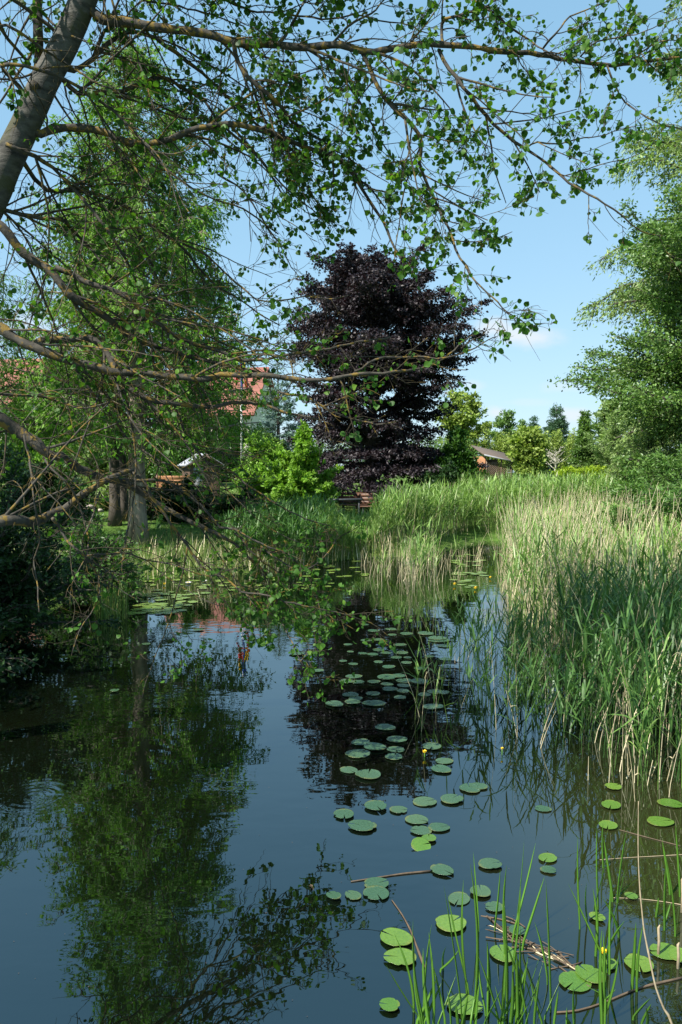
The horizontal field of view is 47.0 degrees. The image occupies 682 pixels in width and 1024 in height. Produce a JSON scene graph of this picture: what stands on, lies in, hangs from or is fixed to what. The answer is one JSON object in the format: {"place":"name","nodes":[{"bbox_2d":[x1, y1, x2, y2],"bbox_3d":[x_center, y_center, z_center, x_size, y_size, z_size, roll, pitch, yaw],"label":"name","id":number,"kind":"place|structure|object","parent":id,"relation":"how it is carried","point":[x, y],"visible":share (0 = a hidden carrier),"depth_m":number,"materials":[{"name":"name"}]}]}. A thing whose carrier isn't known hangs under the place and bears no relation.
{"place":"outdoors","nodes":[
{"label":"outdoors","id":0,"kind":"place"},
{"bbox_2d":[0,473,673,641],"bbox_3d":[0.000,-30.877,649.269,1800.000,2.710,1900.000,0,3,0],"label":"ground","id":1,"kind":"structure","parent":0,"point":[468,539],"depth_m":24.05,"materials":[{"name":"plant"}]},
{"bbox_2d":[0,612,43,682],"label":"bank bush","id":2,"kind":"object","parent":1,"relation":"on","point":[15,665],"visible":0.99,"depth_m":9.05,"materials":[{"name":"green plant"}]},
{"bbox_2d":[0,391,51,483],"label":"garden shrub","id":3,"kind":"object","parent":1,"relation":"on","point":[17,414],"visible":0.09,"depth_m":43.17,"materials":[{"name":"green plant"}]},
{"bbox_2d":[0,359,54,444],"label":"house","id":4,"kind":"structure","parent":1,"relation":"on","point":[18,379],"depth_m":55.67,"materials":[{"name":"brick"}]},
{"bbox_2d":[0,270,97,501],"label":"weeping willow","id":5,"kind":"object","parent":1,"relation":"on","point":[4,345],"visible":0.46,"depth_m":19.66,"materials":[{"name":"green plant"}]},
{"bbox_2d":[0,459,99,524],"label":"garden shrub","id":6,"kind":"object","parent":1,"relation":"on","point":[56,483],"visible":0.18,"depth_m":24.61,"materials":[{"name":"green plant"}]},
{"bbox_2d":[26,400,96,489],"bbox_3d":[-11.058,-3.131,32.912,4.810,5.410,4.613,0,3,0],"label":"garden shrub","id":7,"kind":"object","parent":1,"relation":"on","point":[37,455],"visible":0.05,"depth_m":32.07,"materials":[{"name":"green plant"}]},
{"bbox_2d":[0,443,134,648],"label":"bank bush","id":8,"kind":"object","parent":1,"relation":"on","point":[18,597],"visible":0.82,"depth_m":11.18,"materials":[{"name":"green plant"}]},
{"bbox_2d":[48,513,153,607],"bbox_3d":[-4.576,1.013,14.695,2.419,2.072,2.588,-1,3,-27],"label":"bank bush","id":9,"kind":"object","parent":1,"relation":"on","point":[129,574],"visible":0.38,"depth_m":14.46,"materials":[{"name":"green plant"}]},
{"bbox_2d":[71,440,151,509],"bbox_3d":[-8.691,-1.545,28.938,2.932,3.490,2.996,1,3,26],"label":"garden shrub","id":10,"kind":"object","parent":1,"relation":"on","point":[103,466],"visible":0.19,"depth_m":28.20,"materials":[{"name":"green plant"}]},
{"bbox_2d":[74,248,161,526],"bbox_3d":[-7.044,-4.271,24.298,2.942,9.502,3.221,0,3,0],"label":"conifer tree","id":11,"kind":"object","parent":1,"relation":"on","point":[113,519],"visible":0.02,"depth_m":24.34,"materials":[{"name":"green plant"}]},
{"bbox_2d":[75,276,181,521],"bbox_3d":[-6.954,-3.912,25.347,3.283,8.504,3.060,-2,3,-34],"label":"conifer tree","id":12,"kind":"object","parent":1,"relation":"on","point":[123,504],"visible":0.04,"depth_m":25.36,"materials":[{"name":"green plant"}]},
{"bbox_2d":[0,27,274,544],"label":"larch tree","id":13,"kind":"object","parent":1,"relation":"on","point":[139,512],"visible":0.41,"depth_m":20.15,"materials":[{"name":"green plant"}]},
{"bbox_2d":[12,533,290,579],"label":"bank grass","id":14,"kind":"structure","parent":1,"relation":"on","point":[160,553],"depth_m":18.49,"materials":[{"name":"plant"}]},
{"bbox_2d":[156,474,187,487],"bbox_3d":[-7.194,-1.182,34.204,1.730,0.960,0.090,0,3,-6],"label":"plank fence","id":15,"kind":"object","parent":1,"relation":"on","point":[170,477],"visible":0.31,"depth_m":34.12,"materials":[{"name":"orange wood"}]},
{"bbox_2d":[146,473,213,522],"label":"garden shrub","id":16,"kind":"object","parent":1,"relation":"on","point":[180,510],"visible":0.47,"depth_m":26.35,"materials":[{"name":"green plant"}]},
{"bbox_2d":[145,407,230,483],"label":"garden shrub","id":17,"kind":"object","parent":1,"relation":"on","point":[179,460],"visible":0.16,"depth_m":40.08,"materials":[{"name":"green plant"}]},
{"bbox_2d":[178,453,223,495],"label":"garden shed","id":18,"kind":"structure","parent":1,"relation":"on","point":[182,465],"depth_m":34.34,"materials":[{"name":"brown wood"}]},
{"bbox_2d":[168,366,281,451],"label":"house","id":19,"kind":"structure","parent":1,"relation":"on","point":[256,388],"depth_m":68.88,"materials":[{"name":"brick"}]},
{"bbox_2d":[210,404,251,481],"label":"garden shrub","id":20,"kind":"object","parent":1,"relation":"on","point":[230,462],"visible":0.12,"depth_m":51.18,"materials":[{"name":"green plant"}]},
{"bbox_2d":[204,480,275,530],"bbox_3d":[-3.090,0.021,25.468,3.036,2.176,3.272,0,3,0],"label":"garden shrub","id":21,"kind":"object","parent":1,"relation":"on","point":[221,506],"visible":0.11,"depth_m":24.96,"materials":[{"name":"green plant"}]},
{"bbox_2d":[231,428,279,500],"bbox_3d":[-3.459,-1.925,33.925,2.634,3.596,2.674,-2,4,-41],"label":"garden shrub","id":22,"kind":"object","parent":1,"relation":"on","point":[271,455],"visible":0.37,"depth_m":33.52,"materials":[{"name":"green plant"}]},
{"bbox_2d":[237,428,286,481],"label":"garden shrub","id":23,"kind":"object","parent":1,"relation":"on","point":[282,442],"visible":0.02,"depth_m":45.34,"materials":[{"name":"green plant"}]},
{"bbox_2d":[207,491,338,569],"bbox_3d":[-1.435,0.417,21.300,3.304,2.058,5.893,1,3,24],"label":"reed bed","id":24,"kind":"object","parent":1,"relation":"on","point":[304,509],"visible":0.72,"depth_m":19.79,"materials":[{"name":"plant"}]},
{"bbox_2d":[244,361,312,457],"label":"blue spruce","id":25,"kind":"object","parent":1,"relation":"on","point":[277,428],"visible":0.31,"depth_m":46.44,"materials":[{"name":"green plant"}]},
{"bbox_2d":[254,419,343,512],"bbox_3d":[-1.644,-1.607,30.973,3.580,4.127,3.328,0,3,0],"label":"garden shrub","id":26,"kind":"object","parent":1,"relation":"on","point":[300,476],"visible":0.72,"depth_m":30.24,"materials":[{"name":"green plant"}]},
{"bbox_2d":[232,524,419,573],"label":"bank grass","id":27,"kind":"structure","parent":1,"relation":"on","point":[352,551],"depth_m":21.75,"materials":[{"name":"plant"}]},
{"bbox_2d":[0,0,681,704],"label":"aspen tree","id":28,"kind":"object","parent":1,"relation":"on","point":[50,68],"visible":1,"depth_m":5.84,"materials":[{"name":"green plant"}]},
{"bbox_2d":[338,492,367,513],"bbox_3d":[0.488,-0.328,31.908,1.150,0.940,0.673,0,3,-4],"label":"park bench","id":29,"kind":"object","parent":1,"relation":"on","point":[346,501],"visible":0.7,"depth_m":32.08,"materials":[{"name":"brown wood"}]},
{"bbox_2d":[357,493,383,512],"bbox_3d":[1.261,-0.277,31.810,1.150,0.940,0.673,0,3,-4],"label":"park bench","id":30,"kind":"object","parent":1,"relation":"on","point":[363,498],"visible":0.3,"depth_m":32.00,"materials":[{"name":"brown wood"}]},
{"bbox_2d":[281,433,486,478],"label":"hedge","id":31,"kind":"object","parent":1,"relation":"on","point":[436,445],"visible":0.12,"depth_m":69.50,"materials":[{"name":"green plant"}]},
{"bbox_2d":[283,239,495,509],"bbox_3d":[1.797,-5.929,35.551,10.251,11.932,10.833,-1,3,-26],"label":"copper beech","id":32,"kind":"object","parent":1,"relation":"on","point":[370,303],"visible":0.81,"depth_m":33.73,"materials":[{"name":"purple plant"}]},
{"bbox_2d":[307,475,481,561],"bbox_3d":[2.251,-0.002,25.184,3.029,2.428,10.890,3,4,43],"label":"reed bed","id":33,"kind":"object","parent":1,"relation":"on","point":[392,508],"visible":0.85,"depth_m":24.16,"materials":[{"name":"green plant"}]},
{"bbox_2d":[421,458,459,514],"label":"garden shrub","id":34,"kind":"object","parent":1,"relation":"on","point":[447,471],"visible":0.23,"depth_m":32.20,"materials":[{"name":"green plant"}]},
{"bbox_2d":[433,424,488,496],"bbox_3d":[4.982,-1.766,33.954,2.578,4.064,2.742,1,3,27],"label":"garden shrub","id":35,"kind":"object","parent":1,"relation":"on","point":[454,449],"visible":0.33,"depth_m":33.50,"materials":[{"name":"green plant"}]},
{"bbox_2d":[434,388,495,454],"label":"garden tree","id":36,"kind":"object","parent":1,"relation":"on","point":[471,406],"visible":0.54,"depth_m":70.69,"materials":[{"name":"green plant"}]},
{"bbox_2d":[471,445,513,479],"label":"wood shed","id":37,"kind":"structure","parent":1,"relation":"on","point":[492,464],"depth_m":63.78,"materials":[{"name":"wood"}]},
{"bbox_2d":[489,409,517,473],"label":"garden tree","id":38,"kind":"object","parent":1,"relation":"on","point":[507,418],"visible":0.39,"depth_m":93.89,"materials":[{"name":"green plant"}]},
{"bbox_2d":[479,427,577,478],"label":"tree","id":39,"kind":"object","parent":1,"relation":"on","point":[500,444],"visible":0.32,"depth_m":70.28,"materials":[{"name":"green plant"}]},
{"bbox_2d":[505,424,552,477],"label":"garden tree","id":40,"kind":"object","parent":1,"relation":"on","point":[528,451],"visible":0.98,"depth_m":61.15,"materials":[{"name":"green plant"}]},
{"bbox_2d":[448,466,629,537],"bbox_3d":[12.962,-0.436,29.598,18.548,2.779,8.231,0,3,0],"label":"reed bed","id":41,"kind":"object","parent":1,"relation":"on","point":[506,487],"visible":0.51,"depth_m":28.31,"materials":[{"name":"green plant"}]},
{"bbox_2d":[546,447,566,477],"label":"dead tree","id":42,"kind":"object","parent":1,"relation":"on","point":[554,459],"visible":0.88,"depth_m":68.82,"materials":[{"name":"wood"}]},
{"bbox_2d":[542,404,572,477],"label":"spruce tree","id":43,"kind":"object","parent":1,"relation":"on","point":[561,422],"visible":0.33,"depth_m":86.94,"materials":[{"name":"green plant"}]},
{"bbox_2d":[549,465,609,480],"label":"hedge","id":44,"kind":"object","parent":1,"relation":"on","point":[570,469],"visible":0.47,"depth_m":43.59,"materials":[{"name":"green plant"}]},
{"bbox_2d":[566,410,600,468],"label":"thuja tree","id":45,"kind":"object","parent":1,"relation":"on","point":[581,454],"visible":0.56,"depth_m":51.45,"materials":[{"name":"green plant"}]},
{"bbox_2d":[490,480,681,663],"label":"reed bed","id":46,"kind":"object","parent":1,"relation":"on","point":[538,542],"visible":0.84,"depth_m":12.80,"materials":[{"name":"green plant"}]},
{"bbox_2d":[547,179,681,482],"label":"alder tree","id":47,"kind":"object","parent":1,"relation":"on","point":[659,369],"visible":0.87,"depth_m":25.42,"materials":[{"name":"green plant"}]},
{"bbox_2d":[591,397,638,463],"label":"garden tree","id":48,"kind":"object","parent":1,"relation":"on","point":[603,411],"visible":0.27,"depth_m":59.20,"materials":[{"name":"green plant"}]},
{"bbox_2d":[568,412,664,478],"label":"willow bush","id":49,"kind":"object","parent":1,"relation":"on","point":[610,433],"visible":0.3,"depth_m":49.27,"materials":[{"name":"green plant"}]},
{"bbox_2d":[571,0,681,453],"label":"willow tree","id":50,"kind":"object","parent":1,"relation":"on","point":[668,147],"visible":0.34,"depth_m":30.84,"materials":[{"name":"green plant"}]},
{"bbox_2d":[594,426,679,506],"bbox_3d":[10.669,-0.988,26.937,3.501,4.006,3.443,-1,3,-21],"label":"willow bush","id":51,"kind":"object","parent":1,"relation":"on","point":[649,448],"visible":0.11,"depth_m":26.56,"materials":[{"name":"green plant"}]},
{"bbox_2d":[597,444,681,522],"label":"willow bush","id":52,"kind":"object","parent":1,"relation":"on","point":[665,470],"visible":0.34,"depth_m":21.74,"materials":[{"name":"green plant"}]},
{"bbox_2d":[601,474,681,566],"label":"willow bush","id":53,"kind":"object","parent":1,"relation":"on","point":[669,501],"visible":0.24,"depth_m":15.79,"materials":[{"name":"green plant"}]},
{"bbox_2d":[0,541,681,1023],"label":"water","id":54,"kind":"structure","parent":0,"point":[176,843],"depth_m":5.41,"materials":[{"name":"liquid"}]},
{"bbox_2d":[89,576,133,629],"bbox_3d":[-4.321,1.329,14.505,1.132,0.780,5.618,-1,3,-22],"label":"sedge fringe","id":55,"kind":"object","parent":54,"relation":"on","point":[105,611],"visible":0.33,"depth_m":13.02,"materials":[{"name":"green plant"}]},
{"bbox_2d":[333,808,353,818],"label":"lily pad","id":56,"kind":"object","parent":54,"relation":"on","point":[343,812],"visible":1,"depth_m":5.49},
{"bbox_2d":[345,890,361,899],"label":"lily pad","id":57,"kind":"object","parent":54,"relation":"on","point":[353,895],"visible":1,"depth_m":4.44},
{"bbox_2d":[345,749,369,757],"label":"lily pad","id":58,"kind":"object","parent":54,"relation":"on","point":[357,753],"visible":1,"depth_m":6.67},
{"bbox_2d":[348,819,376,830],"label":"lily pad","id":59,"kind":"object","parent":54,"relation":"on","point":[362,825],"visible":1,"depth_m":5.30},
{"bbox_2d":[355,769,380,778],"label":"lily pad","id":60,"kind":"object","parent":54,"relation":"on","point":[371,774],"visible":1,"depth_m":6.21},
{"bbox_2d":[364,742,385,749],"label":"lily pad","id":61,"kind":"object","parent":54,"relation":"on","point":[374,746],"visible":1,"depth_m":6.82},
{"bbox_2d":[364,800,386,809],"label":"lily pad","id":62,"kind":"object","parent":54,"relation":"on","point":[374,804],"visible":1,"depth_m":5.62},
{"bbox_2d":[363,885,388,899],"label":"lily pad","id":63,"kind":"object","parent":54,"relation":"on","point":[371,892],"visible":1,"depth_m":4.46,"materials":[{"name":"plant"}]},
{"bbox_2d":[364,877,388,886],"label":"lily pad","id":64,"kind":"object","parent":54,"relation":"on","point":[371,881],"visible":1,"depth_m":4.58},
{"bbox_2d":[379,997,399,1010],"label":"lily pad","id":65,"kind":"object","parent":54,"relation":"on","point":[392,1004],"visible":1,"depth_m":3.51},
{"bbox_2d":[380,927,411,945],"bbox_3d":[0.282,2.182,4.022,0.178,0.007,0.150,2,5,38],"label":"lily pad","id":66,"kind":"object","parent":54,"relation":"on","point":[403,937],"visible":0.92,"depth_m":4.02,"materials":[{"name":"plant"}]},
{"bbox_2d":[384,948,416,964],"bbox_3d":[0.291,2.192,3.866,0.163,0.004,0.142,0,3,5],"label":"lily pad","id":67,"kind":"object","parent":54,"relation":"on","point":[395,956],"visible":0.88,"depth_m":3.86,"materials":[{"name":"plant"}]},
{"bbox_2d":[392,900,424,967],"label":"floating stalk","id":68,"kind":"object","parent":54,"relation":"on","point":[419,952],"visible":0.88,"depth_m":4.03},
{"bbox_2d":[405,814,427,823],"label":"lily pad","id":69,"kind":"object","parent":54,"relation":"on","point":[415,819],"visible":1,"depth_m":5.40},
{"bbox_2d":[411,837,430,850],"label":"lily pad","id":70,"kind":"object","parent":54,"relation":"on","point":[418,844],"visible":1,"depth_m":5.03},
{"bbox_2d":[410,826,431,834],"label":"lily pad","id":71,"kind":"object","parent":54,"relation":"on","point":[421,830],"visible":1,"depth_m":5.24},
{"bbox_2d":[387,930,457,1023],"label":"sedge clump","id":72,"kind":"object","parent":54,"relation":"in","point":[423,1015],"visible":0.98,"depth_m":3.41,"materials":[{"name":"plant"}]},
{"bbox_2d":[397,512,447,586],"bbox_3d":[1.987,0.790,18.385,1.336,1.668,4.418,0,3,4],"label":"reed bed","id":73,"kind":"object","parent":54,"relation":"in","point":[414,546],"visible":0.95,"depth_m":17.86,"materials":[{"name":"green plant"}]},
{"bbox_2d":[361,529,487,586],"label":"dry reeds","id":74,"kind":"object","parent":54,"relation":"in","point":[464,551],"visible":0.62,"depth_m":19.57,"materials":[{"name":"beige plant"}]},
{"bbox_2d":[413,796,436,805],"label":"lily pad","id":75,"kind":"object","parent":54,"relation":"on","point":[422,801],"visible":1,"depth_m":5.70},
{"bbox_2d":[422,742,440,749],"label":"lily pad","id":76,"kind":"object","parent":54,"relation":"on","point":[429,745],"visible":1,"depth_m":6.85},
{"bbox_2d":[428,822,449,830],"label":"lily pad","id":77,"kind":"object","parent":54,"relation":"on","point":[436,826],"visible":1,"depth_m":5.29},
{"bbox_2d":[431,764,451,772],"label":"lily pad","id":78,"kind":"object","parent":54,"relation":"on","point":[441,768],"visible":1,"depth_m":6.32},
{"bbox_2d":[430,864,453,874],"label":"lily pad","id":79,"kind":"object","parent":54,"relation":"on","point":[442,869],"visible":1,"depth_m":4.72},
{"bbox_2d":[397,615,488,730],"bbox_3d":[1.167,1.637,8.775,0.983,0.944,3.155,1,3,10],"label":"reed bed","id":80,"kind":"object","parent":54,"relation":"in","point":[450,651],"visible":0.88,"depth_m":8.36,"materials":[{"name":"green plant"}]},
{"bbox_2d":[435,914,466,931],"bbox_3d":[0.583,2.179,4.161,0.171,0.006,0.161,-2,3,-43],"label":"lily pad","id":81,"kind":"object","parent":54,"relation":"on","point":[442,921],"visible":0.89,"depth_m":4.16,"materials":[{"name":"plant"}]},
{"bbox_2d":[441,794,463,803],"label":"lily pad","id":82,"kind":"object","parent":54,"relation":"on","point":[449,798],"visible":1,"depth_m":5.74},
{"bbox_2d":[448,891,469,904],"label":"lily pad","id":83,"kind":"object","parent":54,"relation":"on","point":[454,897],"visible":0.89,"depth_m":4.41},
{"bbox_2d":[447,993,482,1014],"bbox_3d":[0.558,2.212,3.523,0.163,0.005,0.140,1,3,12],"label":"lily pad","id":84,"kind":"object","parent":54,"relation":"on","point":[454,1000],"visible":0.62,"depth_m":3.53,"materials":[{"name":"plant"}]},
{"bbox_2d":[459,783,480,792],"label":"lily pad","id":85,"kind":"object","parent":54,"relation":"on","point":[466,787],"visible":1,"depth_m":5.93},
{"bbox_2d":[444,854,501,1023],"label":"sedge clump","id":86,"kind":"object","parent":54,"relation":"in","point":[474,1011],"visible":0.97,"depth_m":3.45,"materials":[{"name":"plant"}]},
{"bbox_2d":[470,885,490,896],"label":"lily pad","id":87,"kind":"object","parent":54,"relation":"on","point":[483,891],"visible":0.84,"depth_m":4.47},
{"bbox_2d":[478,858,501,868],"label":"lily pad","id":88,"kind":"object","parent":54,"relation":"on","point":[488,863],"visible":1,"depth_m":4.79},
{"bbox_2d":[485,901,501,911],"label":"lily pad","id":89,"kind":"object","parent":54,"relation":"on","point":[492,905],"visible":0.83,"depth_m":4.32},
{"bbox_2d":[478,506,518,609],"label":"dry reeds","id":90,"kind":"object","parent":54,"relation":"in","point":[496,564],"visible":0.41,"depth_m":17.05,"materials":[{"name":"beige plant"}]},
{"bbox_2d":[490,944,513,961],"bbox_3d":[0.805,2.195,3.898,0.127,0.006,0.143,-1,4,-8],"label":"lily pad","id":91,"kind":"object","parent":54,"relation":"on","point":[496,952],"visible":0.74,"depth_m":3.90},
{"bbox_2d":[479,843,544,1023],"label":"sedge clump","id":92,"kind":"object","parent":54,"relation":"in","point":[516,1011],"visible":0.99,"depth_m":3.39,"materials":[{"name":"plant"}]},
{"bbox_2d":[443,572,611,754],"bbox_3d":[2.049,1.492,9.046,1.815,1.207,5.046,1,3,10],"label":"reed bed","id":93,"kind":"object","parent":54,"relation":"in","point":[518,630],"visible":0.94,"depth_m":7.68,"materials":[{"name":"plant"}]},
{"bbox_2d":[481,915,589,986],"bbox_3d":[0.983,2.198,3.974,0.250,0.020,0.707,-3,4,-45],"label":"stalk heap","id":94,"kind":"object","parent":54,"relation":"on","point":[558,958],"visible":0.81,"depth_m":3.93,"materials":[{"name":"plant"}]},
{"bbox_2d":[538,853,556,861],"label":"lily pad","id":95,"kind":"object","parent":54,"relation":"on","point":[549,857],"visible":1,"depth_m":4.87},
{"bbox_2d":[519,842,580,1023],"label":"sedge clump","id":96,"kind":"object","parent":54,"relation":"in","point":[536,1008],"visible":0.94,"depth_m":3.47,"materials":[{"name":"plant"}]},
{"bbox_2d":[559,970,591,991],"bbox_3d":[1.101,2.208,3.689,0.154,0.004,0.149,-2,4,-44],"label":"lily pad","id":97,"kind":"object","parent":54,"relation":"on","point":[576,981],"visible":0.98,"depth_m":3.68,"materials":[{"name":"plant"}]},
{"bbox_2d":[575,964,602,982],"bbox_3d":[1.189,2.200,3.737,0.126,0.003,0.147,0,4,-30],"label":"lily pad","id":98,"kind":"object","parent":54,"relation":"on","point":[588,973],"visible":0.81,"depth_m":3.74,"materials":[{"name":"plant"}]},
{"bbox_2d":[529,534,681,799],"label":"reed bed","id":99,"kind":"object","parent":54,"relation":"in","point":[622,632],"visible":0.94,"depth_m":7.41,"materials":[{"name":"plant"}]},
{"bbox_2d":[599,820,617,828],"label":"lily pad","id":100,"kind":"object","parent":54,"relation":"on","point":[609,824],"visible":1,"depth_m":5.32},
{"bbox_2d":[568,826,650,1023],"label":"sedge clump","id":101,"kind":"object","parent":54,"relation":"in","point":[604,1004],"visible":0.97,"depth_m":3.75,"materials":[{"name":"plant"}]},
{"bbox_2d":[601,800,620,808],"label":"lily pad","id":102,"kind":"object","parent":54,"relation":"on","point":[613,804],"visible":1,"depth_m":5.63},
{"bbox_2d":[557,976,681,1012],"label":"floating stalk","id":103,"kind":"object","parent":54,"relation":"on","point":[641,987],"visible":0.81,"depth_m":3.62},
{"bbox_2d":[624,953,653,971],"bbox_3d":[1.453,2.197,3.821,0.138,0.004,0.154,2,1,11],"label":"lily pad","id":104,"kind":"object","parent":54,"relation":"on","point":[644,963],"visible":0.67,"depth_m":3.82,"materials":[{"name":"plant"}]},
{"bbox_2d":[637,801,672,1023],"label":"dry reed","id":105,"kind":"object","parent":54,"relation":"in","point":[664,1009],"visible":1,"depth_m":3.30,"materials":[{"name":"plant"}]},
{"bbox_2d":[640,824,680,1023],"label":"sedge clump","id":106,"kind":"object","parent":54,"relation":"in","point":[665,917],"visible":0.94,"depth_m":4.10,"materials":[{"name":"plant"}]},
{"bbox_2d":[647,816,673,825],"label":"lily pad","id":107,"kind":"object","parent":54,"relation":"on","point":[657,820],"visible":1,"depth_m":5.37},
{"bbox_2d":[649,942,680,959],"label":"lily pad","id":108,"kind":"object","parent":54,"relation":"on","point":[665,950],"visible":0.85,"depth_m":3.92,"materials":[{"name":"plant"}]},
{"bbox_2d":[657,798,681,807],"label":"lily pad","id":109,"kind":"object","parent":54,"relation":"on","point":[669,802],"visible":1,"depth_m":5.68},
{"bbox_2d":[668,947,681,962],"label":"lily pad","id":110,"kind":"object","parent":54,"relation":"on","point":[672,952],"visible":0.82,"depth_m":3.89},
{"bbox_2d":[0,0,681,472],"label":"sky","id":111,"kind":"structure","parent":0,"point":[547,256],"materials":[{"name":"blue"}]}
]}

